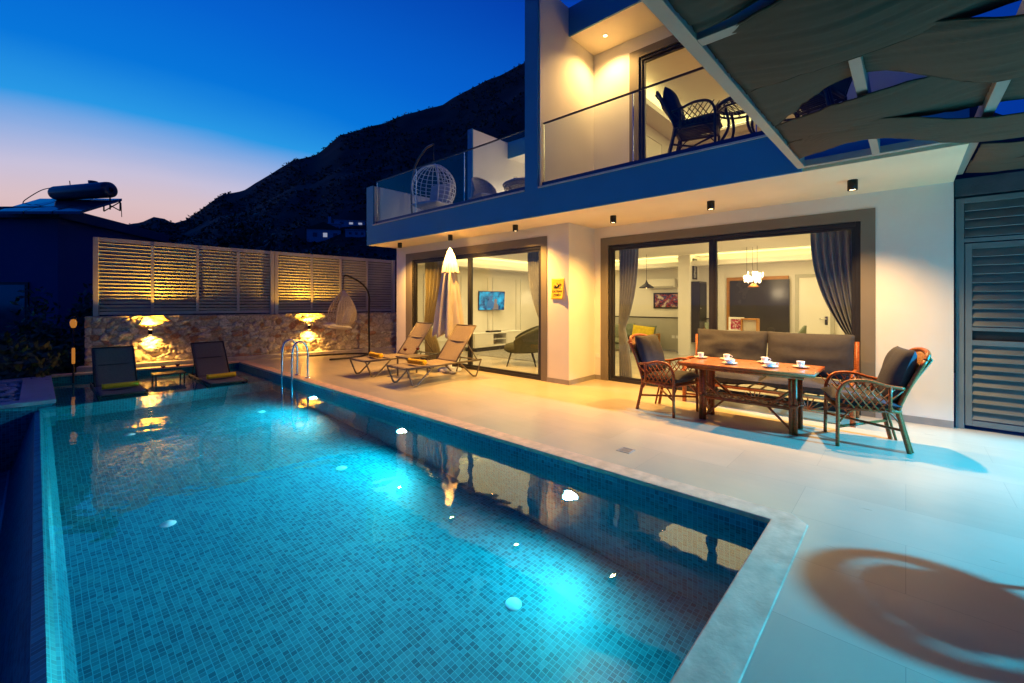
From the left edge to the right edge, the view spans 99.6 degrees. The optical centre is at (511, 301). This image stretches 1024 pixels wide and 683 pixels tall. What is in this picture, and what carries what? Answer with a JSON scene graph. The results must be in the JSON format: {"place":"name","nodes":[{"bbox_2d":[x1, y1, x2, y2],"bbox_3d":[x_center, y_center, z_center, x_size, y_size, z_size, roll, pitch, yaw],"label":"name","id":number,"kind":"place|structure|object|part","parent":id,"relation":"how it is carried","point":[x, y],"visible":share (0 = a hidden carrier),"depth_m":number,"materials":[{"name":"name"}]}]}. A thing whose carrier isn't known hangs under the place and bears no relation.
{"place":"outdoors","nodes":[
{"label":"outdoors","id":0,"kind":"place"},
{"bbox_2d":[0,206,168,355],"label":"neighbour house","id":1,"kind":"structure","parent":0,"point":[52,254],"depth_m":12.15,"materials":[{"name":"white paint"}]},
{"bbox_2d":[0,282,28,347],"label":"window","id":2,"kind":"structure","parent":1,"relation":"in","point":[8,290],"depth_m":12.09,"materials":[{"name":"glass"}]},
{"bbox_2d":[0,180,121,216],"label":"solar heater","id":3,"kind":"object","parent":1,"relation":"on","point":[75,199],"visible":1,"depth_m":12.25,"materials":[{"name":"metal"}]},
{"bbox_2d":[209,211,296,313],"bbox_3d":[-15.683,-1.208,27.912,7.448,9.300,6.212,0,0,-13],"label":"broadleaf tree","id":4,"kind":"object","parent":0,"point":[246,235],"visible":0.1,"depth_m":27.31,"materials":[{"name":"green plant"}]},
{"bbox_2d":[205,241,348,313],"bbox_3d":[-10.920,0.118,21.915,5.805,6.639,7.425,0,0,42],"label":"broadleaf tree","id":5,"kind":"object","parent":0,"point":[330,251],"visible":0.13,"depth_m":20.60,"materials":[{"name":"green plant"}]},
{"bbox_2d":[43,367,760,682],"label":"water","id":6,"kind":"structure","parent":0,"point":[258,528],"depth_m":2.81,"materials":[{"name":"blue liquid"}]},
{"bbox_2d":[441,368,449,372],"bbox_3d":[-1.391,1.453,9.109,0.166,0.094,0.221,0,0,42],"label":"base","id":7,"kind":"object","parent":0,"point":[446,370],"visible":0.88,"depth_m":9.04,"materials":[{"name":"stone"}]},
{"bbox_2d":[469,177,496,198],"bbox_3d":[-0.587,-2.269,9.271,0.679,0.943,0.650,0,0,-36],"label":"shell chair","id":8,"kind":"object","parent":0,"point":[480,187],"visible":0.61,"depth_m":9.48,"materials":[{"name":"plastic"}]},
{"bbox_2d":[0,0,1023,223],"label":"sky","id":9,"kind":"structure","parent":0,"point":[177,105],"materials":[{"name":"blue"}]},
{"bbox_2d":[128,63,1023,329],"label":"mountain","id":10,"kind":"structure","parent":0,"point":[436,117],"depth_m":231.40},
{"bbox_2d":[305,222,342,241],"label":"hillside house","id":11,"kind":"structure","parent":10,"relation":"on","point":[321,231],"depth_m":146.19,"materials":[{"name":"white paint"}]},
{"bbox_2d":[139,62,524,284],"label":"mountain scrub","id":12,"kind":"object","parent":10,"relation":"on","point":[199,234],"visible":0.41,"depth_m":229.11,"materials":[{"name":"black plant"}]},
{"bbox_2d":[328,216,340,228],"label":"hillside house","id":13,"kind":"structure","parent":10,"relation":"on","point":[337,225],"depth_m":151.29,"materials":[{"name":"white paint"}]},
{"bbox_2d":[333,219,365,227],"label":"hillside house","id":14,"kind":"structure","parent":10,"relation":"on","point":[345,223],"depth_m":153.08,"materials":[{"name":"white paint"}]},
{"bbox_2d":[345,229,366,236],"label":"hillside house","id":15,"kind":"structure","parent":10,"relation":"on","point":[354,233],"depth_m":145.21,"materials":[{"name":"white paint"}]},
{"bbox_2d":[247,350,1023,682],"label":"terrace","id":16,"kind":"structure","parent":0,"point":[907,568],"depth_m":3.35,"materials":[{"name":"tile"}]},
{"bbox_2d":[309,275,369,359],"bbox_3d":[-4.580,0.378,11.758,1.478,2.228,1.184,0,0,-40],"label":"hanging chair","id":17,"kind":"object","parent":16,"relation":"on","point":[347,319],"visible":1,"depth_m":11.64,"materials":[{"name":"wicker"}]},
{"bbox_2d":[0,363,767,682],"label":"pool basin","id":18,"kind":"object","parent":16,"relation":"in","point":[27,643],"visible":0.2,"depth_m":3.35,"materials":[{"name":"tile"}]},
{"bbox_2d":[90,346,148,398],"bbox_3d":[-7.352,1.408,8.071,1.787,1.029,0.646,0,0,42],"label":"sun lounger","id":19,"kind":"object","parent":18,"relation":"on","point":[116,364],"visible":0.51,"depth_m":8.35,"materials":[{"name":"fabric"}]},
{"bbox_2d":[102,380,138,389],"bbox_3d":[-7.187,1.527,7.948,0.119,0.104,0.508,0,0,42],"label":"towel","id":20,"kind":"object","parent":19,"relation":"on","point":[120,385],"visible":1,"depth_m":7.91,"materials":[{"name":"yellow fabric"}]},
{"bbox_2d":[150,370,185,383],"bbox_3d":[-7.088,1.690,8.926,0.440,0.460,0.520,0,0,42],"label":"side table","id":21,"kind":"object","parent":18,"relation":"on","point":[179,372],"visible":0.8,"depth_m":8.90,"materials":[{"name":"wood"}]},
{"bbox_2d":[188,341,247,386],"bbox_3d":[-6.227,1.408,9.129,1.787,1.029,0.646,0,0,42],"label":"sun lounger","id":22,"kind":"object","parent":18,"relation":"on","point":[210,357],"visible":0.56,"depth_m":9.41,"materials":[{"name":"fabric"}]},
{"bbox_2d":[206,371,235,378],"bbox_3d":[-6.032,1.527,8.979,0.119,0.104,0.508,0,0,42],"label":"towel","id":23,"kind":"object","parent":22,"relation":"on","point":[220,375],"visible":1,"depth_m":8.93,"materials":[{"name":"yellow fabric"}]},
{"bbox_2d":[51,360,807,682],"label":"pool coping","id":24,"kind":"object","parent":18,"relation":"on","point":[722,649],"visible":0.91,"depth_m":2.57,"materials":[{"name":"stone"}]},
{"bbox_2d":[281,339,310,386],"bbox_3d":[-4.273,1.678,8.527,0.600,1.844,0.380,0,0,42],"label":"pool ladder","id":25,"kind":"object","parent":24,"relation":"attached to","point":[292,355],"visible":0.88,"depth_m":8.52,"materials":[{"name":"metal"}]},
{"bbox_2d":[349,322,437,376],"bbox_3d":[-2.498,0.988,9.319,0.646,1.029,1.787,0,0,42],"label":"sun lounger","id":26,"kind":"object","parent":16,"relation":"on","point":[415,338],"visible":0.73,"depth_m":9.58,"materials":[{"name":"beige metal"}]},
{"bbox_2d":[369,352,382,357],"bbox_3d":[-2.826,1.107,8.988,0.120,0.104,0.428,0,0,-45],"label":"towel","id":27,"kind":"object","parent":26,"relation":"on","point":[376,355],"visible":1,"depth_m":8.89,"materials":[{"name":"yellow fabric"}]},
{"bbox_2d":[396,354,429,377],"bbox_3d":[-2.021,1.300,8.803,0.440,0.400,0.520,0,0,42],"label":"side table","id":28,"kind":"object","parent":16,"relation":"on","point":[413,356],"visible":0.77,"depth_m":8.76,"materials":[{"name":"beige metal"}]},
{"bbox_2d":[387,324,481,386],"bbox_3d":[-1.454,0.988,8.341,0.646,1.029,1.787,0,0,42],"label":"sun lounger","id":29,"kind":"object","parent":16,"relation":"on","point":[451,351],"visible":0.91,"depth_m":8.58,"materials":[{"name":"beige metal"}]},
{"bbox_2d":[407,358,426,365],"bbox_3d":[-1.753,1.107,7.984,0.428,0.104,0.120,0,0,38],"label":"towel","id":30,"kind":"object","parent":29,"relation":"on","point":[416,361],"visible":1,"depth_m":7.92,"materials":[{"name":"yellow fabric"}]},
{"bbox_2d":[432,248,463,371],"bbox_3d":[-1.325,0.164,9.396,0.736,2.672,0.736,0,0,42],"label":"parasol","id":31,"kind":"object","parent":16,"relation":"on","point":[448,316],"visible":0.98,"depth_m":9.23,"materials":[{"name":"canvas fabric"},{"name":"metal"}]},
{"bbox_2d":[616,447,634,453],"bbox_3d":[1.147,1.498,4.365,0.140,0.004,0.140,0,0,42],"label":"floor drain","id":32,"kind":"object","parent":16,"relation":"on","point":[625,450],"visible":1,"depth_m":4.36,"materials":[{"name":"metal"}]},
{"bbox_2d":[627,333,698,417],"bbox_3d":[2.090,0.986,6.044,0.614,1.038,0.847,0,0,-37],"label":"rattan armchair","id":33,"kind":"object","parent":16,"relation":"on","point":[650,359],"visible":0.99,"depth_m":5.99,"materials":[{"name":"brown wicker"}]},
{"bbox_2d":[367,0,968,428],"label":"villa","id":34,"kind":"object","parent":16,"relation":"on","point":[771,212],"visible":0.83,"depth_m":7.76,"materials":[{"name":"white paint"}]},
{"bbox_2d":[410,143,455,212],"bbox_3d":[-2.106,-2.847,10.739,1.545,2.079,1.007,0,0,28],"label":"hanging chair","id":35,"kind":"object","parent":34,"relation":"on","point":[440,194],"visible":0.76,"depth_m":10.67,"materials":[{"name":"white wicker"}]},
{"bbox_2d":[424,261,443,358],"bbox_3d":[-1.867,0.205,10.837,1.050,2.530,0.094,0,0,42],"label":"curtain","id":36,"kind":"object","parent":34,"relation":"hanging from","point":[433,274],"visible":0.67,"depth_m":10.97,"materials":[{"name":"beige fabric"}]},
{"bbox_2d":[376,129,524,223],"bbox_3d":[-1.543,-2.443,9.112,4.910,1.082,0.060,0,0,42],"label":"glass balustrade","id":37,"kind":"object","parent":34,"relation":"on","point":[470,200],"visible":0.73,"depth_m":8.76,"materials":[{"name":"clear glass"}]},
{"bbox_2d":[448,234,452,240],"bbox_3d":[-1.310,-1.361,9.183,0.100,0.118,0.100,0,0,42],"label":"downlight","id":38,"kind":"object","parent":34,"relation":"attached to","point":[450,237],"visible":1,"depth_m":9.14,"materials":[{"name":"black metal"}]},
{"bbox_2d":[413,246,540,379],"bbox_3d":[-0.943,0.218,9.661,4.180,2.565,0.100,0,0,42],"label":"sliding door","id":39,"kind":"structure","parent":34,"relation":"in","point":[470,257],"depth_m":9.59,"materials":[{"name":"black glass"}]},
{"bbox_2d":[478,291,504,312],"bbox_3d":[-0.673,0.295,13.803,1.000,1.250,0.164,0,0,-38],"label":"television","id":40,"kind":"object","parent":34,"relation":"attached to","point":[491,300],"visible":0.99,"depth_m":13.73,"materials":[{"name":"blue glass"}]},
{"bbox_2d":[465,330,523,351],"bbox_3d":[-0.520,1.218,13.657,0.485,0.540,2.200,0,0,42],"label":"tv cabinet","id":41,"kind":"object","parent":34,"relation":"on","point":[485,341],"visible":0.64,"depth_m":13.30,"materials":[{"name":"white wood"}]},
{"bbox_3d":[-0.829,1.158,12.972,0.020,0.330,0.690,0,0,42],"label":"door","id":42,"kind":"part","parent":41,"relation":"part of","materials":[{"name":"white wood"}]},
{"bbox_3d":[0.106,1.158,14.000,0.020,0.330,0.770,0,0,42],"label":"door","id":43,"kind":"part","parent":41,"relation":"part of","materials":[{"name":"white wood"}]},
{"bbox_2d":[477,351,537,361],"bbox_3d":[0.529,1.483,12.094,2.300,0.010,2.000,0,0,42],"label":"rug","id":44,"kind":"object","parent":34,"relation":"on","point":[524,357],"visible":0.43,"depth_m":11.88,"materials":[{"name":"fabric"}]},
{"bbox_2d":[503,178,524,190],"bbox_3d":[0.291,-2.097,8.862,0.968,0.614,0.968,0,0,42],"label":"wicker armchair","id":45,"kind":"object","parent":34,"relation":"on","point":[512,183],"visible":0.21,"depth_m":8.58,"materials":[{"name":"wicker"}]},
{"bbox_2d":[506,177,524,188],"bbox_3d":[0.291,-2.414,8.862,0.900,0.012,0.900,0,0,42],"label":"cushion","id":46,"kind":"object","parent":45,"relation":"on","point":[517,184],"visible":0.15,"depth_m":8.89,"materials":[{"name":"beige fabric"}]},
{"bbox_2d":[513,225,517,231],"bbox_3d":[0.062,-1.361,8.016,0.100,0.118,0.100,0,0,42],"label":"downlight","id":47,"kind":"object","parent":34,"relation":"attached to","point":[515,228],"visible":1,"depth_m":7.97,"materials":[{"name":"black metal"}]},
{"bbox_2d":[504,325,538,366],"bbox_3d":[0.295,1.026,10.230,0.959,0.934,1.170,0,0,2],"label":"tub armchair","id":48,"kind":"object","parent":34,"relation":"on","point":[525,341],"visible":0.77,"depth_m":9.73,"materials":[{"name":"green fabric"}]},
{"bbox_2d":[527,252,538,373],"bbox_3d":[0.466,0.205,8.720,0.398,2.530,0.094,0,0,42],"label":"curtain","id":49,"kind":"object","parent":34,"relation":"hanging from","point":[533,266],"visible":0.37,"depth_m":8.69,"materials":[{"name":"grey fabric"}]},
{"bbox_2d":[551,278,563,298],"bbox_3d":[0.836,-0.235,7.926,0.067,0.380,0.287,0,0,-39],"label":"warning sign","id":50,"kind":"object","parent":34,"relation":"attached to","point":[557,288],"visible":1,"depth_m":7.92,"materials":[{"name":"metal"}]},
{"bbox_2d":[610,215,615,222],"bbox_3d":[1.674,-1.361,7.158,0.100,0.118,0.100,0,0,42],"label":"downlight","id":51,"kind":"object","parent":34,"relation":"attached to","point":[612,218],"visible":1,"depth_m":7.12,"materials":[{"name":"black metal"}]},
{"bbox_2d":[618,249,638,377],"bbox_3d":[2.229,0.205,8.272,0.400,2.530,0.094,0,0,42],"label":"curtain","id":52,"kind":"object","parent":34,"relation":"hanging from","point":[628,265],"visible":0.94,"depth_m":8.29,"materials":[{"name":"grey fabric"}]},
{"bbox_2d":[615,324,659,349],"bbox_3d":[3.518,1.105,13.151,1.780,0.766,0.828,0,0,42],"label":"yellow sofa","id":53,"kind":"object","parent":34,"relation":"on","point":[617,337],"visible":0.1,"depth_m":12.98,"materials":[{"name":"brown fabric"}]},
{"bbox_2d":[618,323,634,336],"bbox_3d":[3.516,0.880,13.297,0.520,0.460,0.168,0,-20,42],"label":"cushion","id":54,"kind":"object","parent":53,"relation":"on","point":[629,328],"visible":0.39,"depth_m":13.17,"materials":[{"name":"grey fabric"}]},
{"bbox_2d":[632,325,654,334],"bbox_3d":[3.847,0.940,12.725,0.620,0.500,0.186,7,-25,19],"label":"cushion","id":55,"kind":"object","parent":53,"relation":"on","point":[646,330],"visible":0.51,"depth_m":12.70,"materials":[{"name":"yellow fabric"}]},
{"bbox_2d":[639,254,653,287],"bbox_3d":[3.701,-0.835,11.911,0.400,0.930,0.400,0,0,42],"label":"pendant lamp","id":56,"kind":"object","parent":34,"relation":"hanging from","point":[646,285],"visible":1,"depth_m":11.85,"materials":[{"name":"black metal"}]},
{"bbox_2d":[542,67,764,184],"bbox_3d":[2.287,-2.443,5.625,4.770,1.082,0.060,0,0,42],"label":"glass balustrade","id":57,"kind":"object","parent":34,"relation":"on","point":[728,140],"visible":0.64,"depth_m":6.05,"materials":[{"name":"clear glass"}]},
{"bbox_2d":[647,278,676,288],"bbox_3d":[4.546,-0.550,13.165,0.900,0.280,0.204,0,0,42],"label":"air conditioner","id":58,"kind":"object","parent":34,"relation":"attached to","point":[664,283],"visible":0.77,"depth_m":13.02,"materials":[{"name":"white plastic"}]},
{"bbox_2d":[653,293,677,308],"bbox_3d":[4.684,-0.030,13.139,0.800,0.480,0.030,0,0,42],"label":"painting","id":59,"kind":"object","parent":34,"relation":"attached to","point":[665,300],"visible":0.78,"depth_m":13.15},
{"bbox_2d":[655,87,722,152],"bbox_3d":[2.456,-2.460,6.030,0.847,1.038,0.614,0,0,30],"label":"wicker armchair","id":60,"kind":"object","parent":34,"relation":"on","point":[685,129],"visible":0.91,"depth_m":5.88,"materials":[{"name":"wicker"}]},
{"bbox_2d":[692,258,696,279],"bbox_3d":[5.166,-0.920,12.227,0.030,0.580,0.300,0,0,42],"label":"framed picture","id":61,"kind":"object","parent":34,"relation":"attached to","point":[694,272],"visible":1,"depth_m":12.20,"materials":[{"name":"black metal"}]},
{"bbox_2d":[691,281,706,341],"bbox_3d":[5.279,0.283,12.192,0.245,1.690,0.580,0,0,42],"label":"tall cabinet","id":62,"kind":"object","parent":34,"relation":"attached to","point":[698,304],"visible":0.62,"depth_m":12.02,"materials":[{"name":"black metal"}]},
{"bbox_3d":[5.362,0.013,12.124,0.007,1.050,0.530,0,0,42],"label":"door","id":63,"kind":"part","parent":62,"relation":"part of","materials":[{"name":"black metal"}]},
{"bbox_2d":[707,200,714,209],"bbox_3d":[2.813,-1.361,6.121,0.100,0.118,0.100,0,0,42],"label":"downlight","id":64,"kind":"object","parent":34,"relation":"attached to","point":[711,205],"visible":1,"depth_m":6.08,"materials":[{"name":"black metal"}]},
{"bbox_2d":[639,42,808,158],"bbox_3d":[3.281,-3.100,6.992,2.560,2.600,0.100,0,0,42],"label":"sliding door","id":65,"kind":"structure","parent":34,"relation":"in","point":[678,46],"depth_m":7.78,"materials":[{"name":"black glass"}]},
{"bbox_2d":[609,221,860,414],"bbox_3d":[3.259,0.218,7.013,3.740,2.565,0.100,0,0,42],"label":"sliding door","id":66,"kind":"structure","parent":34,"relation":"in","point":[713,240],"depth_m":6.93,"materials":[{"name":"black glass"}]},
{"bbox_2d":[716,97,754,139],"bbox_3d":[2.951,-2.253,5.590,0.588,0.633,0.588,0,0,42],"label":"round table","id":67,"kind":"object","parent":34,"relation":"on","point":[724,110],"visible":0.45,"depth_m":5.59,"materials":[{"name":"wicker"}]},
{"bbox_2d":[743,247,763,286],"bbox_3d":[5.707,-0.820,10.231,0.434,0.960,0.408,0,0,42],"label":"chandelier","id":68,"kind":"object","parent":34,"relation":"hanging from","point":[752,278],"visible":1,"depth_m":10.19,"materials":[{"name":"white glass"}]},
{"bbox_2d":[798,325,806,332],"bbox_3d":[6.277,1.007,9.702,0.550,0.965,0.604,0,0,42],"label":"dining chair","id":69,"kind":"object","parent":34,"relation":"on","point":[803,329],"visible":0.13,"depth_m":9.45,"materials":[{"name":"metal"}]},
{"bbox_2d":[799,277,829,333],"bbox_3d":[7.418,0.444,10.616,0.640,2.088,0.111,0,0,42],"label":"inner door","id":70,"kind":"structure","parent":34,"relation":"in","point":[814,313],"depth_m":10.65,"materials":[{"name":"wood"}]},
{"bbox_2d":[810,230,851,383],"bbox_3d":[4.580,0.205,6.138,0.578,2.530,0.094,0,0,42],"label":"curtain","id":71,"kind":"object","parent":34,"relation":"hanging from","point":[831,253],"visible":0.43,"depth_m":6.13,"materials":[{"name":"grey fabric"}]},
{"bbox_2d":[847,179,857,190],"bbox_3d":[3.981,-1.361,5.058,0.100,0.118,0.100,0,0,42],"label":"downlight","id":72,"kind":"object","parent":34,"relation":"attached to","point":[852,184],"visible":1,"depth_m":5.03,"materials":[{"name":"black metal"}]},
{"bbox_2d":[954,170,1023,199],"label":"gate lintel","id":73,"kind":"structure","parent":34,"relation":"attached to","point":[997,184],"depth_m":4.97,"materials":[{"name":"metal"}]},
{"bbox_2d":[955,192,1023,432],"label":"louvre gate","id":74,"kind":"structure","parent":34,"relation":"attached to","point":[994,382],"depth_m":4.98,"materials":[{"name":"metal"}]},
{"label":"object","id":75,"kind":"object","parent":34,"relation":"on","visible":0},
{"bbox_2d":[729,317,743,330],"bbox_3d":[5.407,0.545,10.427,0.340,0.340,0.030,0,0,42],"label":"photo frame","id":76,"kind":"object","parent":75,"relation":"on","point":[734,323],"visible":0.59,"depth_m":10.43,"materials":[{"name":"paper"}]},
{"bbox_2d":[741,318,759,330],"bbox_3d":[5.628,0.562,10.225,0.360,0.330,0.200,0,0,42],"label":"wooden box","id":77,"kind":"object","parent":75,"relation":"on","point":[750,324],"visible":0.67,"depth_m":10.20,"materials":[{"name":"brown wood"}]},
{"bbox_2d":[678,357,824,435],"bbox_3d":[2.914,1.133,5.326,1.441,0.735,0.794,0,0,42],"label":"dining table","id":78,"kind":"object","parent":16,"relation":"on","point":[707,367],"visible":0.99,"depth_m":5.13,"materials":[{"name":"polished wood"},{"name":"rattan"}]},
{"bbox_2d":[682,328,858,427],"bbox_3d":[3.537,0.963,6.070,2.055,1.073,0.678,0,0,42],"label":"rattan sofa","id":79,"kind":"object","parent":16,"relation":"on","point":[831,353],"visible":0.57,"depth_m":5.91,"materials":[{"name":"grey fabric"}]},
{"bbox_2d":[641,0,1023,174],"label":"pergola","id":80,"kind":"object","parent":16,"relation":"on","point":[769,66],"visible":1,"depth_m":2.52,"materials":[{"name":"paint"}]},
{"bbox_2d":[819,346,932,453],"bbox_3d":[3.837,0.986,4.593,0.847,1.038,0.614,0,0,25],"label":"rattan armchair","id":81,"kind":"object","parent":16,"relation":"on","point":[902,370],"visible":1,"depth_m":4.41,"materials":[{"name":"brown wicker"}]},
{"bbox_2d":[396,324,989,373],"bbox_3d":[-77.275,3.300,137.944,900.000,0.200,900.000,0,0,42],"label":"ground","id":82,"kind":"structure","parent":0,"point":[954,349],"depth_m":29.24,"materials":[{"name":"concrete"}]},
{"bbox_2d":[0,375,55,471],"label":"pebble planter","id":83,"kind":"object","parent":82,"relation":"on","point":[22,400],"visible":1,"depth_m":6.46,"materials":[{"name":"stone"}]},
{"bbox_2d":[0,302,82,379],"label":"garden shrub","id":84,"kind":"object","parent":82,"relation":"on","point":[66,322],"visible":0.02,"depth_m":10.84,"materials":[{"name":"green plant"}]},
{"bbox_2d":[0,344,83,379],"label":"garden shrub","id":85,"kind":"object","parent":82,"relation":"on","point":[64,357],"visible":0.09,"depth_m":9.39,"materials":[{"name":"green plant"}]},
{"bbox_2d":[0,287,84,371],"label":"garden shrub","id":86,"kind":"object","parent":82,"relation":"on","point":[36,324],"visible":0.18,"depth_m":9.90,"materials":[{"name":"green plant"}]},
{"bbox_2d":[0,328,84,378],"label":"garden shrub","id":87,"kind":"object","parent":82,"relation":"on","point":[20,366],"visible":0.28,"depth_m":8.71,"materials":[{"name":"green plant"}]},
{"bbox_2d":[24,355,84,377],"bbox_3d":[-9.981,2.193,9.471,1.102,2.123,1.861,0,0,17],"label":"garden shrub","id":88,"kind":"object","parent":82,"relation":"on","point":[27,365],"visible":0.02,"depth_m":9.28,"materials":[{"name":"green plant"}]},
{"bbox_2d":[70,316,76,380],"bbox_3d":[-9.024,1.745,8.900,0.120,2.910,0.120,0,0,42],"label":"garden lamp","id":89,"kind":"object","parent":82,"relation":"on","point":[73,323],"visible":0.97,"depth_m":8.88,"materials":[{"name":"orange metal"}]},
{"bbox_2d":[40,282,118,365],"bbox_3d":[-10.885,1.389,11.004,2.178,3.731,1.769,0,0,-5],"label":"garden shrub","id":90,"kind":"object","parent":82,"relation":"on","point":[85,311],"visible":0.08,"depth_m":10.71,"materials":[{"name":"green plant"}]},
{"bbox_2d":[163,256,266,314],"bbox_3d":[-15.853,0.358,23.861,5.372,6.142,5.802,0,0,-16],"label":"broadleaf tree","id":91,"kind":"object","parent":82,"relation":"on","point":[195,288],"visible":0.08,"depth_m":22.66,"materials":[{"name":"green plant"}]},
{"bbox_2d":[77,312,396,372],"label":"stone wall","id":92,"kind":"structure","parent":82,"relation":"on","point":[169,340],"depth_m":11.12,"materials":[{"name":"beige stone"}]},
{"bbox_2d":[93,237,273,315],"bbox_3d":[-7.942,-0.560,10.752,3.575,1.780,0.140,0,0,-36],"label":"louvre fence","id":93,"kind":"object","parent":92,"relation":"on","point":[233,290],"visible":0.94,"depth_m":10.58,"materials":[{"name":"wood"}]},
{"bbox_2d":[274,251,394,313],"bbox_3d":[-5.118,-0.520,12.800,3.381,1.700,0.140,0,0,-36],"label":"louvre fence","id":94,"kind":"object","parent":92,"relation":"on","point":[282,290],"visible":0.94,"depth_m":12.61,"materials":[{"name":"wood"}]},
{"bbox_2d":[289,274,342,312],"bbox_3d":[-7.559,1.018,17.623,4.022,4.796,3.744,0,0,42],"label":"broadleaf tree","id":95,"kind":"object","parent":82,"relation":"on","point":[314,298],"visible":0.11,"depth_m":16.25,"materials":[{"name":"green plant"}]},
{"bbox_2d":[336,253,396,320],"bbox_3d":[-5.868,0.645,18.234,2.974,5.525,5.757,0,0,4],"label":"broadleaf tree","id":96,"kind":"object","parent":82,"relation":"on","point":[372,256],"visible":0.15,"depth_m":17.23,"materials":[{"name":"green plant"}]},
{"bbox_2d":[783,76,852,121],"bbox_3d":[3.560,-2.460,4.979,0.614,1.038,0.848,0,0,-33],"label":"wicker armchair","id":97,"kind":"object","parent":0,"point":[836,92],"visible":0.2,"depth_m":4.94,"materials":[{"name":"wicker"}]},
{"bbox_3d":[2.667,0.752,5.307,0.180,0.016,0.180,0,0,42],"label":"saucer","id":98,"kind":"object","parent":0,"visible":0},
{"bbox_2d":[724,359,734,362],"bbox_3d":[2.667,0.727,5.307,0.132,0.054,0.132,0,0,-38],"label":"coffee cup","id":99,"kind":"object","parent":98,"relation":"on","point":[729,360],"visible":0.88,"depth_m":5.27,"materials":[{"name":"white ceramic"}]},
{"bbox_3d":[3.145,0.752,5.386,0.180,0.016,0.180,0,0,42],"label":"saucer","id":100,"kind":"object","parent":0,"visible":0},
{"bbox_2d":[761,357,770,361],"bbox_3d":[3.152,0.722,5.386,0.098,0.064,0.084,0,0,-2],"label":"coffee cup","id":101,"kind":"object","parent":100,"relation":"on","point":[764,359],"visible":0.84,"depth_m":5.36,"materials":[{"name":"white ceramic"}]},
{"bbox_3d":[2.998,0.752,5.032,0.180,0.016,0.180,0,0,42],"label":"saucer","id":102,"kind":"object","parent":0,"visible":0},
{"bbox_2d":[763,362,778,366],"bbox_3d":[2.998,0.727,5.032,0.132,0.054,0.132,0,0,-9],"label":"coffee cup","id":103,"kind":"object","parent":102,"relation":"on","point":[770,364],"visible":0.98,"depth_m":5.00,"materials":[{"name":"white ceramic"}]},
{"bbox_3d":[3.339,0.752,5.006,0.180,0.016,0.180,0,0,42],"label":"saucer","id":104,"kind":"object","parent":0,"visible":0},
{"bbox_2d":[796,361,804,366],"bbox_3d":[3.347,0.722,5.007,0.098,0.064,0.084,0,0,-7],"label":"coffee cup","id":105,"kind":"object","parent":104,"relation":"on","point":[800,363],"visible":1,"depth_m":4.98,"materials":[{"name":"white ceramic"}]},
{"bbox_3d":[2.562,0.752,5.876,0.180,0.016,0.180,0,0,42],"label":"saucer","id":106,"kind":"object","parent":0,"visible":0},
{"bbox_2d":[697,352,703,356],"bbox_3d":[2.557,0.722,5.870,0.084,0.064,0.098,0,0,44],"label":"coffee cup","id":107,"kind":"object","parent":106,"relation":"on","point":[700,354],"visible":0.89,"depth_m":5.85,"materials":[{"name":"white ceramic"}]},
{"bbox_3d":[2.819,0.752,5.682,0.180,0.016,0.180,0,0,42],"label":"saucer","id":108,"kind":"object","parent":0,"visible":0},
{"bbox_2d":[723,354,731,358],"bbox_3d":[2.827,0.722,5.682,0.098,0.064,0.084,0,0,3],"label":"coffee cup","id":109,"kind":"object","parent":108,"relation":"on","point":[726,356],"visible":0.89,"depth_m":5.65,"materials":[{"name":"white ceramic"}]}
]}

